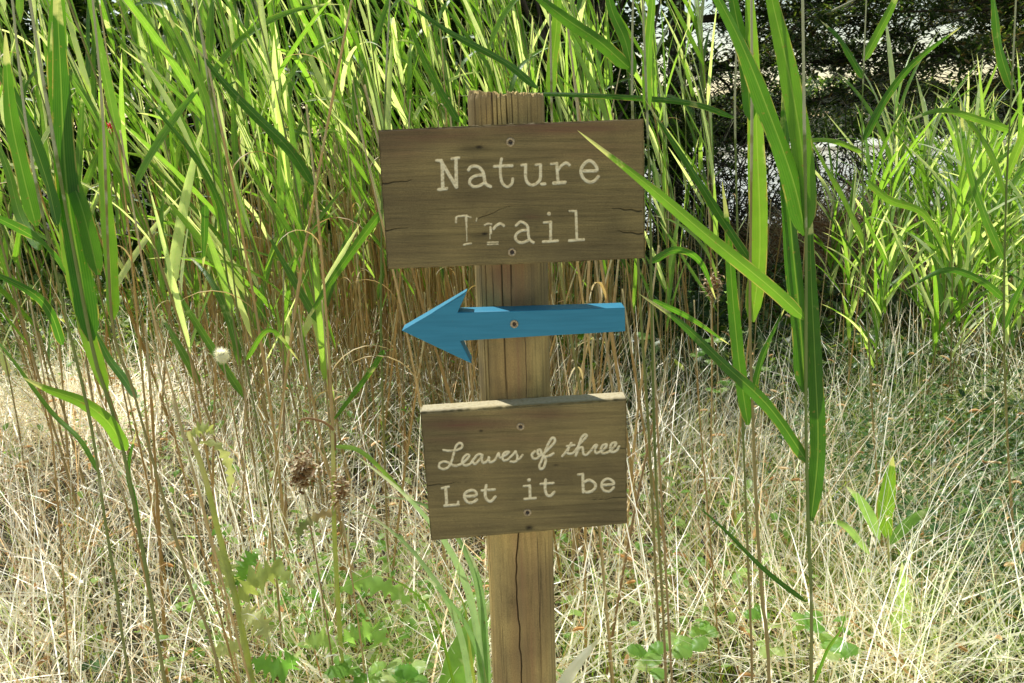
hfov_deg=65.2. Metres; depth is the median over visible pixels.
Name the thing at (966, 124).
reed
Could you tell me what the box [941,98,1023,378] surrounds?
reed
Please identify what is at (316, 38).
reed
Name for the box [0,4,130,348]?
reed
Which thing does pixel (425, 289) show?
dead stalk
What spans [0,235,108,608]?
reed
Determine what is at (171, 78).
reed
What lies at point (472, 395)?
dead stalk
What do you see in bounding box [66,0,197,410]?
reed
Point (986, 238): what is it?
reed
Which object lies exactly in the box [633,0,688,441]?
reed
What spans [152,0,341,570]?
reed
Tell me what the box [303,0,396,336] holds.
reed
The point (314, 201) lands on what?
reed
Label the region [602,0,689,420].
reed
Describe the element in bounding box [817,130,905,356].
reed
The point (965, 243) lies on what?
reed
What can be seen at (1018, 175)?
reed
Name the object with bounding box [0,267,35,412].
reed
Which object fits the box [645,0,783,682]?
reed
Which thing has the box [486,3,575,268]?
reed
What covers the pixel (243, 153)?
reed
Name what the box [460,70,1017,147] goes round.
thicket
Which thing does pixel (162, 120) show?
dead stalk
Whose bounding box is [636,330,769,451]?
bramble
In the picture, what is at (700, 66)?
reed
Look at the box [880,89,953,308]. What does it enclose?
reed
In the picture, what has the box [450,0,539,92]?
reed
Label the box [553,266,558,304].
dead stalk
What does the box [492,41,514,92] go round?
reed
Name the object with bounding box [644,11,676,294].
reed
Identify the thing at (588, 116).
reed
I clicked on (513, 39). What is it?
reed
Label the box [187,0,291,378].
reed
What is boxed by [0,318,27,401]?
reed
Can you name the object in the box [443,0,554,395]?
reed
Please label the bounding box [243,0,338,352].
reed
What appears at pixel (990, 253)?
reed
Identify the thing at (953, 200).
reed
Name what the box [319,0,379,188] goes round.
reed
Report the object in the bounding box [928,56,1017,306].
reed
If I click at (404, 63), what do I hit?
reed
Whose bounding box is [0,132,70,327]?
reed
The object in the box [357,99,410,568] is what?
dead stalk
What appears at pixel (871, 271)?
dead stalk
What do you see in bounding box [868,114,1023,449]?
reed
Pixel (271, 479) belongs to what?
dead stalk
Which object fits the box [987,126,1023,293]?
reed
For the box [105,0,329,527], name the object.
reed
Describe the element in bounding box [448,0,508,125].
reed
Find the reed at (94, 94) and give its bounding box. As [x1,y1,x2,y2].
[41,0,157,454]
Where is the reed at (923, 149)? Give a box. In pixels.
[843,54,986,327]
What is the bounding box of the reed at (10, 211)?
[0,187,29,392]
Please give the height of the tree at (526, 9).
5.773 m
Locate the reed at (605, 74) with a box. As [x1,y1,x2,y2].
[568,2,641,345]
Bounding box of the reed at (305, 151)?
[242,0,376,425]
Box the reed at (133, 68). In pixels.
[90,0,177,334]
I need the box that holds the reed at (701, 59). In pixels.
[653,0,718,465]
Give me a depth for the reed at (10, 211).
4.22 m
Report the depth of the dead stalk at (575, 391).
2.44 m
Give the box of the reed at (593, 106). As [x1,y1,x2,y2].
[553,0,614,286]
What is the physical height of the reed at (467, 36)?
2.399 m
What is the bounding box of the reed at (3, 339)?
[0,322,13,377]
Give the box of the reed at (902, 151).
[870,86,940,286]
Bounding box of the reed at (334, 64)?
[298,0,410,365]
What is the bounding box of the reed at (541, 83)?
[518,22,554,121]
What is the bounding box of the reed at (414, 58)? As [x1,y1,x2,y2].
[379,0,428,126]
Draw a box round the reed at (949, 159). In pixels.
[912,81,1000,324]
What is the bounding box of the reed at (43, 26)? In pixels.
[0,0,84,140]
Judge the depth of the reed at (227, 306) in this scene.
2.21 m
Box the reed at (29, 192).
[0,0,130,682]
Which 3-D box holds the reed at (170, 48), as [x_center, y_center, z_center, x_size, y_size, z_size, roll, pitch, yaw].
[-1.383,-0.481,3.401,0.390,2.186,0.549,-10,17,-27]
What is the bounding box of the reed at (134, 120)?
[113,68,189,298]
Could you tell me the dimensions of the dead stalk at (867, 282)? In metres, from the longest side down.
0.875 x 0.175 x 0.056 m
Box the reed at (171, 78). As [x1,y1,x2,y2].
[150,5,236,219]
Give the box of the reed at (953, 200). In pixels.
[905,115,1018,365]
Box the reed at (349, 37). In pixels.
[300,0,422,443]
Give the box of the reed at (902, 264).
[863,146,954,348]
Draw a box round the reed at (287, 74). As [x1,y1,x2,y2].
[250,3,312,174]
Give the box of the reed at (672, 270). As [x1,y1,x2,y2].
[633,7,686,449]
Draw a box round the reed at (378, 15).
[362,0,438,402]
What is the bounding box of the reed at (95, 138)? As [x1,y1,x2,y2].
[45,49,141,317]
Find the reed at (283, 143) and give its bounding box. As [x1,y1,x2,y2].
[133,0,313,682]
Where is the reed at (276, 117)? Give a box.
[224,0,356,557]
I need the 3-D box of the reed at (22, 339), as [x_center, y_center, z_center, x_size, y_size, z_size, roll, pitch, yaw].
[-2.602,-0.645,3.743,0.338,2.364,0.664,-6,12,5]
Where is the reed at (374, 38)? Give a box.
[364,0,423,404]
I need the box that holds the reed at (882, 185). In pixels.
[823,102,947,398]
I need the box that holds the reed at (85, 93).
[36,0,238,560]
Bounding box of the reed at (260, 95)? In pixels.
[216,0,312,266]
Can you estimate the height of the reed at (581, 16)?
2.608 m
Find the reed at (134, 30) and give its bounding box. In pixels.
[88,0,257,411]
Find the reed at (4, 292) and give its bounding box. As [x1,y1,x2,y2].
[0,39,107,576]
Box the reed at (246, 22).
[214,0,325,370]
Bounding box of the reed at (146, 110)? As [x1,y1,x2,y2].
[96,6,185,349]
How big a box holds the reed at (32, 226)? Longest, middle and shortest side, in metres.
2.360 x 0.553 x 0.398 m
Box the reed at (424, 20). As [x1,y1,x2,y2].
[416,0,475,306]
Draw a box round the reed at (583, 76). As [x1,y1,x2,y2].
[569,0,652,334]
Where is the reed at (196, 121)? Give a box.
[139,4,256,457]
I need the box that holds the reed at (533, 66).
[509,0,548,91]
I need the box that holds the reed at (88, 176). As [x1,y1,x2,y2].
[0,64,151,535]
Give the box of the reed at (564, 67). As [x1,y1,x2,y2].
[539,5,596,370]
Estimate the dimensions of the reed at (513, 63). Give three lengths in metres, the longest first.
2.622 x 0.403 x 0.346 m
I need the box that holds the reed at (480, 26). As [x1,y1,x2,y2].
[469,0,565,91]
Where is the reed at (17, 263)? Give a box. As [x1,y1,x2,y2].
[0,188,48,399]
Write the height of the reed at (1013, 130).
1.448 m
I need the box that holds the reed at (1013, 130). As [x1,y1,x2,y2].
[971,114,1023,277]
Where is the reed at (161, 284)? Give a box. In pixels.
[41,0,211,486]
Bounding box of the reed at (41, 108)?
[0,25,125,432]
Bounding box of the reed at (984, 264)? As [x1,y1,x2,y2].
[940,141,1020,349]
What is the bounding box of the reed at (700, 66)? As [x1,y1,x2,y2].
[691,0,712,267]
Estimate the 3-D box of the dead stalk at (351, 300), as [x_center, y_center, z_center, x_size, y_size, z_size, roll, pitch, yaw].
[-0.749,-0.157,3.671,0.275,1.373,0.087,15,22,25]
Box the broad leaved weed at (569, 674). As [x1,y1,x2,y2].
[439,603,600,682]
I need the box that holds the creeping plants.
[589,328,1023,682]
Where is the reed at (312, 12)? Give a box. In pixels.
[302,0,431,403]
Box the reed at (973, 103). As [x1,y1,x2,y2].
[936,69,1011,264]
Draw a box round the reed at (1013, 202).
[984,100,1023,342]
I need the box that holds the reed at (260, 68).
[244,0,301,257]
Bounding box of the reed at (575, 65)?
[552,1,630,412]
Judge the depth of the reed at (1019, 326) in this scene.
3.50 m
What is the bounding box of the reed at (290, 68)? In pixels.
[274,0,334,355]
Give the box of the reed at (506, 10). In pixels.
[463,0,559,395]
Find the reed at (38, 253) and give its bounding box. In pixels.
[0,140,54,304]
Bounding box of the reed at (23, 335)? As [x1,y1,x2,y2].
[0,271,50,446]
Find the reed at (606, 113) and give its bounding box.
[562,0,677,489]
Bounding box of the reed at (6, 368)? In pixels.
[0,258,39,555]
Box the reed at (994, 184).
[946,104,1022,250]
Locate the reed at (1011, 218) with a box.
[982,173,1023,312]
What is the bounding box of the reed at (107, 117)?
[78,64,156,266]
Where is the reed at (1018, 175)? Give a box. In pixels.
[983,99,1023,262]
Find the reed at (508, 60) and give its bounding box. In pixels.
[498,10,559,353]
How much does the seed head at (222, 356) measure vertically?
0.914 m
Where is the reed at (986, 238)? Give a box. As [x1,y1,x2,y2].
[931,103,1021,345]
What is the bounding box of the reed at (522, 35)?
[484,1,572,393]
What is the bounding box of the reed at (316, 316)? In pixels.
[174,0,343,599]
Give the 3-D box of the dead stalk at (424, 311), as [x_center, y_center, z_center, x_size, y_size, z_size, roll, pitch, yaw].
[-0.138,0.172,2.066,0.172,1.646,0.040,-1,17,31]
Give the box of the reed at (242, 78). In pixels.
[181,0,359,549]
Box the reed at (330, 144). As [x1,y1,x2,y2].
[285,1,377,381]
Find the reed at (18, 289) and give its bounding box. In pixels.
[0,226,35,351]
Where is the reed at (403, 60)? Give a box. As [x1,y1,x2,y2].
[369,0,477,367]
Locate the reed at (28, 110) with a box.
[6,2,82,180]
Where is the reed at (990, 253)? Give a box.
[936,161,1023,429]
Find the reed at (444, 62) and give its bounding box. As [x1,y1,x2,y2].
[402,0,477,363]
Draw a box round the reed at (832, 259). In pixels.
[798,126,880,342]
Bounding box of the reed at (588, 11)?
[564,0,606,334]
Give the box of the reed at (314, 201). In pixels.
[267,26,331,257]
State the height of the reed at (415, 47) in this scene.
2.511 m
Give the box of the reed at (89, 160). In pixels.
[25,3,141,340]
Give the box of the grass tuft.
[344,455,490,682]
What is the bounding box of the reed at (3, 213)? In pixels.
[1,205,38,313]
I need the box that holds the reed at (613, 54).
[536,0,660,682]
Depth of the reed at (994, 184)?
4.50 m
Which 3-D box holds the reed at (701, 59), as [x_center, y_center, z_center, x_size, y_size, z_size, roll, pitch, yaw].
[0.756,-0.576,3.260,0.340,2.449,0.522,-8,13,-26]
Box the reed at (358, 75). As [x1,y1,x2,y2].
[329,23,399,156]
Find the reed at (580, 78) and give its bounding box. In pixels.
[568,51,587,117]
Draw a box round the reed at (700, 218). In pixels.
[662,0,722,294]
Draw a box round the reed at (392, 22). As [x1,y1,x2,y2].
[345,0,444,397]
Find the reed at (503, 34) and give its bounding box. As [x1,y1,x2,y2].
[478,0,556,304]
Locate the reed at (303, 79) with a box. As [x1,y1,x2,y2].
[281,0,338,331]
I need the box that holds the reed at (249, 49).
[229,0,266,100]
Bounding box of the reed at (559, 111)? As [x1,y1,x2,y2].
[529,0,573,282]
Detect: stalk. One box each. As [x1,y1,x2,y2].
[0,51,128,494]
[19,314,76,512]
[29,300,70,682]
[31,9,107,500]
[55,301,78,586]
[94,420,166,679]
[95,224,192,489]
[97,222,181,468]
[99,4,162,553]
[105,181,112,508]
[106,122,165,472]
[117,247,133,314]
[119,6,253,428]
[119,130,240,682]
[120,367,178,651]
[130,267,222,485]
[144,323,168,682]
[149,330,238,682]
[158,299,170,515]
[171,400,250,682]
[178,281,224,542]
[180,17,299,666]
[184,111,268,409]
[190,233,232,489]
[206,264,216,410]
[209,75,264,468]
[212,270,270,425]
[212,313,217,634]
[213,232,261,468]
[222,313,224,414]
[224,72,273,398]
[230,219,239,419]
[232,344,245,682]
[236,285,281,548]
[238,160,259,471]
[255,137,263,243]
[265,0,360,616]
[270,206,321,468]
[278,104,387,682]
[282,249,289,601]
[283,54,389,450]
[286,214,290,378]
[292,241,299,419]
[293,222,308,455]
[293,231,363,535]
[296,199,312,412]
[297,328,379,660]
[298,305,333,608]
[321,300,356,657]
[333,154,371,415]
[335,235,352,471]
[336,140,372,438]
[342,80,403,460]
[342,187,348,431]
[345,115,454,637]
[346,132,369,498]
[346,255,358,452]
[346,276,354,432]
[351,222,381,422]
[355,225,371,429]
[355,237,370,490]
[355,266,360,396]
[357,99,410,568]
[358,219,380,395]
[360,79,453,394]
[362,242,383,491]
[364,61,401,382]
[364,84,453,402]
[364,309,396,563]
[384,308,428,661]
[384,313,410,492]
[388,89,404,437]
[396,269,405,487]
[402,283,424,404]
[403,269,409,336]
[404,270,419,405]
[407,293,425,443]
[408,273,433,401]
[420,67,442,400]
[436,18,461,289]
[436,267,449,400]
[437,19,459,386]
[437,267,468,387]
[445,267,469,398]
[449,114,486,545]
[454,286,463,401]
[461,266,479,400]
[464,266,469,401]
[469,343,477,401]
[503,0,508,80]
[527,22,533,92]
[550,261,578,355]
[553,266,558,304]
[553,530,576,657]
[557,264,600,395]
[563,259,618,622]
[565,69,620,395]
[567,28,653,643]
[567,261,590,665]
[572,92,581,384]
[573,80,638,643]
[574,260,611,394]
[576,261,617,575]
[584,337,593,682]
[596,260,597,386]
[597,113,613,392]
[599,526,613,682]
[602,262,628,461]
[604,358,668,681]
[619,245,659,649]
[621,289,693,665]
[625,259,657,483]
[641,44,702,440]
[644,263,666,479]
[653,312,672,682]
[672,187,675,383]
[689,200,704,334]
[693,300,721,682]
[707,207,712,490]
[726,336,748,595]
[751,440,766,655]
[838,219,870,399]
[838,235,845,348]
[838,263,861,441]
[841,216,847,380]
[853,240,880,315]
[869,200,872,324]
[894,218,913,362]
[937,274,945,401]
[960,229,975,342]
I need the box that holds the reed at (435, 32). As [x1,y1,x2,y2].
[398,0,454,126]
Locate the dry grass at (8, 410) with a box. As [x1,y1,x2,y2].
[0,242,1023,682]
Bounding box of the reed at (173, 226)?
[112,25,229,406]
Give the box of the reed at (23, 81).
[0,31,91,382]
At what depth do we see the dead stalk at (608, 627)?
1.71 m
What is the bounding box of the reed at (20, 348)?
[1,300,45,416]
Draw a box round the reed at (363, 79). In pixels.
[332,0,379,153]
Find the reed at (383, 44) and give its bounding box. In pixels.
[358,24,415,317]
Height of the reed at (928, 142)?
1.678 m
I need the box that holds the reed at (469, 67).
[448,27,474,125]
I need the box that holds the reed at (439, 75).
[420,39,447,125]
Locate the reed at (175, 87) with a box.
[153,14,229,220]
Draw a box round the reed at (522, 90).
[500,0,582,303]
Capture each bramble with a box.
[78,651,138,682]
[322,653,428,682]
[625,629,710,682]
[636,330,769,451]
[688,604,786,682]
[790,610,862,682]
[910,527,1022,594]
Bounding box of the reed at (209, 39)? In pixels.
[147,0,300,545]
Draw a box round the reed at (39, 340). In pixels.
[0,180,74,500]
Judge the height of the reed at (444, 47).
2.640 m
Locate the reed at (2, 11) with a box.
[0,0,112,385]
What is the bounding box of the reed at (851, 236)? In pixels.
[797,157,930,418]
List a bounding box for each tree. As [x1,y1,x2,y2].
[4,1,177,244]
[240,0,594,120]
[423,0,675,262]
[637,0,1023,233]
[642,0,1023,160]
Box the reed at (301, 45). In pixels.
[256,0,398,455]
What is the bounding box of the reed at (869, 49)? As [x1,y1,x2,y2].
[790,0,959,583]
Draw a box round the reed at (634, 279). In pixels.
[546,0,637,469]
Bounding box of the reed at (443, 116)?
[422,66,449,126]
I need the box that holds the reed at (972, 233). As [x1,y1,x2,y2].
[880,57,1023,436]
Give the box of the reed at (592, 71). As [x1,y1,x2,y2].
[568,0,627,280]
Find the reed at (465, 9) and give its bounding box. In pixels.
[454,0,493,119]
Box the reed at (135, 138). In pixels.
[126,0,222,440]
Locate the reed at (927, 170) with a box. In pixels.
[883,84,975,296]
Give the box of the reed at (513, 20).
[497,0,520,79]
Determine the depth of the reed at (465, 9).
3.95 m
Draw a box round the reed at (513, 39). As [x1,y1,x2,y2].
[497,0,566,350]
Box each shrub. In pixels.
[0,0,155,285]
[2,0,342,281]
[204,0,580,269]
[389,0,740,228]
[621,68,877,246]
[622,57,824,254]
[645,83,746,258]
[676,78,954,221]
[816,68,1017,216]
[909,83,1023,213]
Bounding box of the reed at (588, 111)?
[565,0,604,299]
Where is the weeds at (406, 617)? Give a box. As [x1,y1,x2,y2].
[0,241,893,682]
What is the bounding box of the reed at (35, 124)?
[0,83,123,412]
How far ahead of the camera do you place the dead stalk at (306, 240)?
2.05 m
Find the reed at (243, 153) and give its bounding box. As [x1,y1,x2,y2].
[201,22,290,259]
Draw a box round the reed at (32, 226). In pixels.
[0,49,56,283]
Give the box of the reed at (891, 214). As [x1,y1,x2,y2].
[818,25,941,414]
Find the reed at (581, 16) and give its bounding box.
[544,0,627,389]
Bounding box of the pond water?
[644,134,1023,233]
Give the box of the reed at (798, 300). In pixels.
[580,0,847,682]
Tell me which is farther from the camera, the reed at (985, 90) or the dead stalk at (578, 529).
the reed at (985, 90)
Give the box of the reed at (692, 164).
[639,0,700,364]
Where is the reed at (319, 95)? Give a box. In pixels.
[280,2,338,179]
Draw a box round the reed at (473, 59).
[450,1,478,104]
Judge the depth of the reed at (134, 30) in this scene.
3.78 m
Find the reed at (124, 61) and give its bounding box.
[100,0,177,284]
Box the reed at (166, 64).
[122,0,236,407]
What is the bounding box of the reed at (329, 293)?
[195,0,370,483]
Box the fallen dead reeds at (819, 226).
[593,152,1023,356]
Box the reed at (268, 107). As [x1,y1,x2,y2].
[245,30,302,216]
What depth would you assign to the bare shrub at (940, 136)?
8.63 m
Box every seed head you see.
[212,346,265,618]
[279,444,335,682]
[326,468,365,682]
[699,271,724,543]
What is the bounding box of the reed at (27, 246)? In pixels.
[2,144,79,385]
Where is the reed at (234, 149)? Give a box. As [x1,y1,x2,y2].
[123,0,308,500]
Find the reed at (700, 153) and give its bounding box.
[657,0,748,369]
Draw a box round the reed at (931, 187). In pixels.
[907,90,952,323]
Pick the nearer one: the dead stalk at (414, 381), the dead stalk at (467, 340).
the dead stalk at (414, 381)
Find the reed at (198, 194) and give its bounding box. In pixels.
[121,0,315,563]
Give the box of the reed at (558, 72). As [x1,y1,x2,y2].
[522,15,640,121]
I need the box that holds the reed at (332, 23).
[325,1,373,342]
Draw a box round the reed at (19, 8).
[14,0,179,540]
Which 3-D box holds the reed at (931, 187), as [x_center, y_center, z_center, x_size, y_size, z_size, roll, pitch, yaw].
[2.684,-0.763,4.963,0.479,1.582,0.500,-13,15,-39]
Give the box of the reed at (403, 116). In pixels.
[367,0,464,393]
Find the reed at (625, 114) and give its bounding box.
[598,0,663,294]
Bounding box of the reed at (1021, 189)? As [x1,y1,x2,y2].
[978,179,1023,321]
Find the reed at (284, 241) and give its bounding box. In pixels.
[184,12,340,463]
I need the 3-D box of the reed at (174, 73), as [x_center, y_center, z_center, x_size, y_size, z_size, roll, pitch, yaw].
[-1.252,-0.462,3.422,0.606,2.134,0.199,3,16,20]
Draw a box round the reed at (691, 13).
[681,0,716,290]
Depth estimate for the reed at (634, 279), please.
3.22 m
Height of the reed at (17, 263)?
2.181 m
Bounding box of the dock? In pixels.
[823,457,932,682]
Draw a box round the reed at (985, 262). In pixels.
[938,92,1023,329]
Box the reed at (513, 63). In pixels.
[488,0,559,388]
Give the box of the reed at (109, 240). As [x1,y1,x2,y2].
[47,0,223,682]
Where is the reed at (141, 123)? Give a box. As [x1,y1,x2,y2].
[97,0,210,395]
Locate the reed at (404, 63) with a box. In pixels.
[369,0,444,281]
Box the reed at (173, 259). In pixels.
[0,0,254,598]
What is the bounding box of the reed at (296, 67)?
[247,0,370,464]
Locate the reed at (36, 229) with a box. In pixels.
[0,24,75,381]
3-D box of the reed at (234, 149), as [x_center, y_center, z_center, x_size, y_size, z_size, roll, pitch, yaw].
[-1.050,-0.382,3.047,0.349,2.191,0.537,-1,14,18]
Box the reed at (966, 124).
[913,59,1023,372]
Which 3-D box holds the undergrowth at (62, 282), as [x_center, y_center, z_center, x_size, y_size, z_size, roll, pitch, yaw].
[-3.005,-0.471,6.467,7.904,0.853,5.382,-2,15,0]
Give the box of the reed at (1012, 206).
[981,123,1023,266]
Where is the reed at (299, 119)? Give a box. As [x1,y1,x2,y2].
[287,85,367,350]
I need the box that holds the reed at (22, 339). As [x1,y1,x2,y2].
[0,270,33,377]
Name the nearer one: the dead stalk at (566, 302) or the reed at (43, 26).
the dead stalk at (566, 302)
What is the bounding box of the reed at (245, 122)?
[183,0,295,427]
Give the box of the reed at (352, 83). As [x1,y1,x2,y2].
[314,12,375,283]
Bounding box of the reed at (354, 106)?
[311,0,392,442]
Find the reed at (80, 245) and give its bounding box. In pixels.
[0,0,166,682]
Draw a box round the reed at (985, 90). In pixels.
[929,46,1004,293]
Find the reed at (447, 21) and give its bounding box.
[424,0,460,126]
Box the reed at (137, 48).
[116,0,263,359]
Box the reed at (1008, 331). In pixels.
[956,153,1023,410]
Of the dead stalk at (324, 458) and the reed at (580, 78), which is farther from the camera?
the reed at (580, 78)
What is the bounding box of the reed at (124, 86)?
[66,28,185,260]
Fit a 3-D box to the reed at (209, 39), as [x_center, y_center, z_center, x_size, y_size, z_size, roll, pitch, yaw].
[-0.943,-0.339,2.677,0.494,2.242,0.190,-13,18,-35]
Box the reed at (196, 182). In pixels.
[132,0,249,444]
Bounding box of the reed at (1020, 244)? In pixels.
[981,216,1023,270]
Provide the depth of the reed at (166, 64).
3.74 m
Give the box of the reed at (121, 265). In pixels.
[25,0,147,379]
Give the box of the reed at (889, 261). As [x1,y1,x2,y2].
[825,199,945,427]
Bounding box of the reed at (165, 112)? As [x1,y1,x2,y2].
[126,0,192,249]
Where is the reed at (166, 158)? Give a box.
[108,0,221,437]
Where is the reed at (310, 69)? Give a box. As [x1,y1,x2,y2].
[281,0,375,323]
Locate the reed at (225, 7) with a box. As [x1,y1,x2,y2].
[221,0,324,389]
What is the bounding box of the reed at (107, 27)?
[71,0,232,415]
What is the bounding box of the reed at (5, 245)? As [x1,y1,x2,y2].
[0,169,47,415]
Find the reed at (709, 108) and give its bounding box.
[463,51,752,682]
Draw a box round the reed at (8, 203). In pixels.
[2,193,53,373]
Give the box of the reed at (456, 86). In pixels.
[433,0,490,126]
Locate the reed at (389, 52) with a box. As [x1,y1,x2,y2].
[361,0,415,121]
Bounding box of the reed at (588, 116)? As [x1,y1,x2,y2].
[561,1,608,289]
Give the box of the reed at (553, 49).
[403,0,611,682]
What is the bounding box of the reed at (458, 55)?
[450,0,530,91]
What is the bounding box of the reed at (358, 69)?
[333,5,378,189]
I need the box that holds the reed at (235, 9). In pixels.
[214,0,271,275]
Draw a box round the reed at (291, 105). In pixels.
[252,0,330,276]
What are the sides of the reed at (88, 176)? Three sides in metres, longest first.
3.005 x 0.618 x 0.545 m
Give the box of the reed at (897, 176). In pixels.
[819,113,926,333]
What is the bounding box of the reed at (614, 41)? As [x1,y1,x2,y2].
[547,12,638,303]
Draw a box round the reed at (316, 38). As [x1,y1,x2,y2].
[292,0,398,405]
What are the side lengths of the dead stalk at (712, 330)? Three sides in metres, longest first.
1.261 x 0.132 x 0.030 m
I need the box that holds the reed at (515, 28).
[500,0,572,389]
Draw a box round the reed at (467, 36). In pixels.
[438,0,563,395]
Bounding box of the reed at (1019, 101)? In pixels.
[941,46,1023,363]
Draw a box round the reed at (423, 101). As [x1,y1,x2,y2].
[362,0,478,380]
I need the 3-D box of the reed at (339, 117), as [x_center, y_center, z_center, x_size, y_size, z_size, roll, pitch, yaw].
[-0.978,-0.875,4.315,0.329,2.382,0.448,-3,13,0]
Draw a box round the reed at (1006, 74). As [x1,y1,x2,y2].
[906,0,1023,650]
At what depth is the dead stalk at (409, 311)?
3.57 m
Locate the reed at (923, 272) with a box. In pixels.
[869,167,1017,378]
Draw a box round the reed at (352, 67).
[311,0,378,212]
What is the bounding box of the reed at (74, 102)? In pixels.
[41,36,136,336]
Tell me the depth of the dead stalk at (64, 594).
1.63 m
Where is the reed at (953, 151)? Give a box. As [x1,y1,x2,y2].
[912,107,988,312]
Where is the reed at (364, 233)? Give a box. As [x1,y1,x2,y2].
[303,0,459,658]
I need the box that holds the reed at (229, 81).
[201,0,325,406]
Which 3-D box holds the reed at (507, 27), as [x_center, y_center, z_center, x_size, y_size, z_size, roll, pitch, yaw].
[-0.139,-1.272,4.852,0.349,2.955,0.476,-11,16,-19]
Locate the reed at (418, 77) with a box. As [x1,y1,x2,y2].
[379,0,470,271]
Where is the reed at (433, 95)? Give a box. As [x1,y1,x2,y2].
[393,0,437,126]
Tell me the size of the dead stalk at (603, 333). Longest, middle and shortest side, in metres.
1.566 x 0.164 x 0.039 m
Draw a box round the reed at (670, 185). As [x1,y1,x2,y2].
[634,0,692,378]
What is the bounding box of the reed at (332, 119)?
[302,47,353,223]
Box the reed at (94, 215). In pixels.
[25,67,130,355]
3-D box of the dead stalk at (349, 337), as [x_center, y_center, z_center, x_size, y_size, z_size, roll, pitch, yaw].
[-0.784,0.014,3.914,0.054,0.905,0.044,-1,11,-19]
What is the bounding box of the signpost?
[378,90,644,682]
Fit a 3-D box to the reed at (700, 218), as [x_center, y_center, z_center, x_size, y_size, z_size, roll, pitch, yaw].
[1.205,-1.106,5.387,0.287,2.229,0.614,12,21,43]
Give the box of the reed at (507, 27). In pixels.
[481,0,510,88]
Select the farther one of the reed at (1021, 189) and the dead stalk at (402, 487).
the reed at (1021, 189)
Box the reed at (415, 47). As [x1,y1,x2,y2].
[401,0,457,121]
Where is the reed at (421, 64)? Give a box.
[383,1,460,125]
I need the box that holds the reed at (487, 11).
[458,0,502,125]
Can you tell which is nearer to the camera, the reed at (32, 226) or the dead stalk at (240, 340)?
the dead stalk at (240, 340)
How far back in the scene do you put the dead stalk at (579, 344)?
3.27 m
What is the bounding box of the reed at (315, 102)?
[288,42,337,191]
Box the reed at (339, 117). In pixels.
[299,0,380,387]
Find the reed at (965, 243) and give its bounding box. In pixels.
[918,109,1023,402]
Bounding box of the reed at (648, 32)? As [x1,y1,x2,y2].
[642,0,727,682]
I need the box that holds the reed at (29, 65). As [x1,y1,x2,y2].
[18,34,102,322]
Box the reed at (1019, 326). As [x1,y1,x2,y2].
[974,194,1023,426]
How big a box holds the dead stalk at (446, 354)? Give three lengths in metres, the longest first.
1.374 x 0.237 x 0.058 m
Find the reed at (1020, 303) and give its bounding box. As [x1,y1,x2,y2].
[995,267,1023,316]
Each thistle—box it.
[186,420,301,682]
[295,417,419,682]
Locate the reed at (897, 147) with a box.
[851,85,923,277]
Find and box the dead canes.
[6,119,834,451]
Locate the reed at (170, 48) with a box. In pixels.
[127,3,270,451]
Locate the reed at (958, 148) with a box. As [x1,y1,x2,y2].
[907,68,1020,349]
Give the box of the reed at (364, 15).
[348,0,420,391]
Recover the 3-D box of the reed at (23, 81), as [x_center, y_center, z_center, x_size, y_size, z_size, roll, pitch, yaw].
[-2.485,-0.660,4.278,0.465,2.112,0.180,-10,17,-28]
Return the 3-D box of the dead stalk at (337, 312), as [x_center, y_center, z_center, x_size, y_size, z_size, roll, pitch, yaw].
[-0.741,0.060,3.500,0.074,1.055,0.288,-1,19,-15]
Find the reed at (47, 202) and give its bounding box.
[0,61,100,230]
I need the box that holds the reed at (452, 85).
[406,0,475,125]
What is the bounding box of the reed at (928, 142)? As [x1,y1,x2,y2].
[877,78,961,376]
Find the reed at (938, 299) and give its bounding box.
[882,95,1023,440]
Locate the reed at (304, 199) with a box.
[249,0,335,426]
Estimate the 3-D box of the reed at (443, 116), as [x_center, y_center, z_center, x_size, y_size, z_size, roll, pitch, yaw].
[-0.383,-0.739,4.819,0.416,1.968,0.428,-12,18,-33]
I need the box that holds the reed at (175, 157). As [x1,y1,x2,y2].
[113,3,215,465]
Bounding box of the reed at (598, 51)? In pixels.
[555,0,645,265]
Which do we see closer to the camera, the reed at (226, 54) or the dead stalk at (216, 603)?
the dead stalk at (216, 603)
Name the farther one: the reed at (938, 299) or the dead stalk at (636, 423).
the reed at (938, 299)
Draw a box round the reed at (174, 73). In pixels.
[135,0,281,467]
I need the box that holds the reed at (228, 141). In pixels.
[181,0,281,397]
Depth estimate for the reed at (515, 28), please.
3.54 m
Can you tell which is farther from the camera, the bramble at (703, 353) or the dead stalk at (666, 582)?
the bramble at (703, 353)
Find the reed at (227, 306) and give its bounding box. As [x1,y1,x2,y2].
[124,0,267,549]
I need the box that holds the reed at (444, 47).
[420,0,446,118]
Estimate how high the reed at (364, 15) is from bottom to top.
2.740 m
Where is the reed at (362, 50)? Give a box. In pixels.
[317,0,435,403]
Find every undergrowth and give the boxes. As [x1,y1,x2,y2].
[0,223,597,397]
[581,205,1023,430]

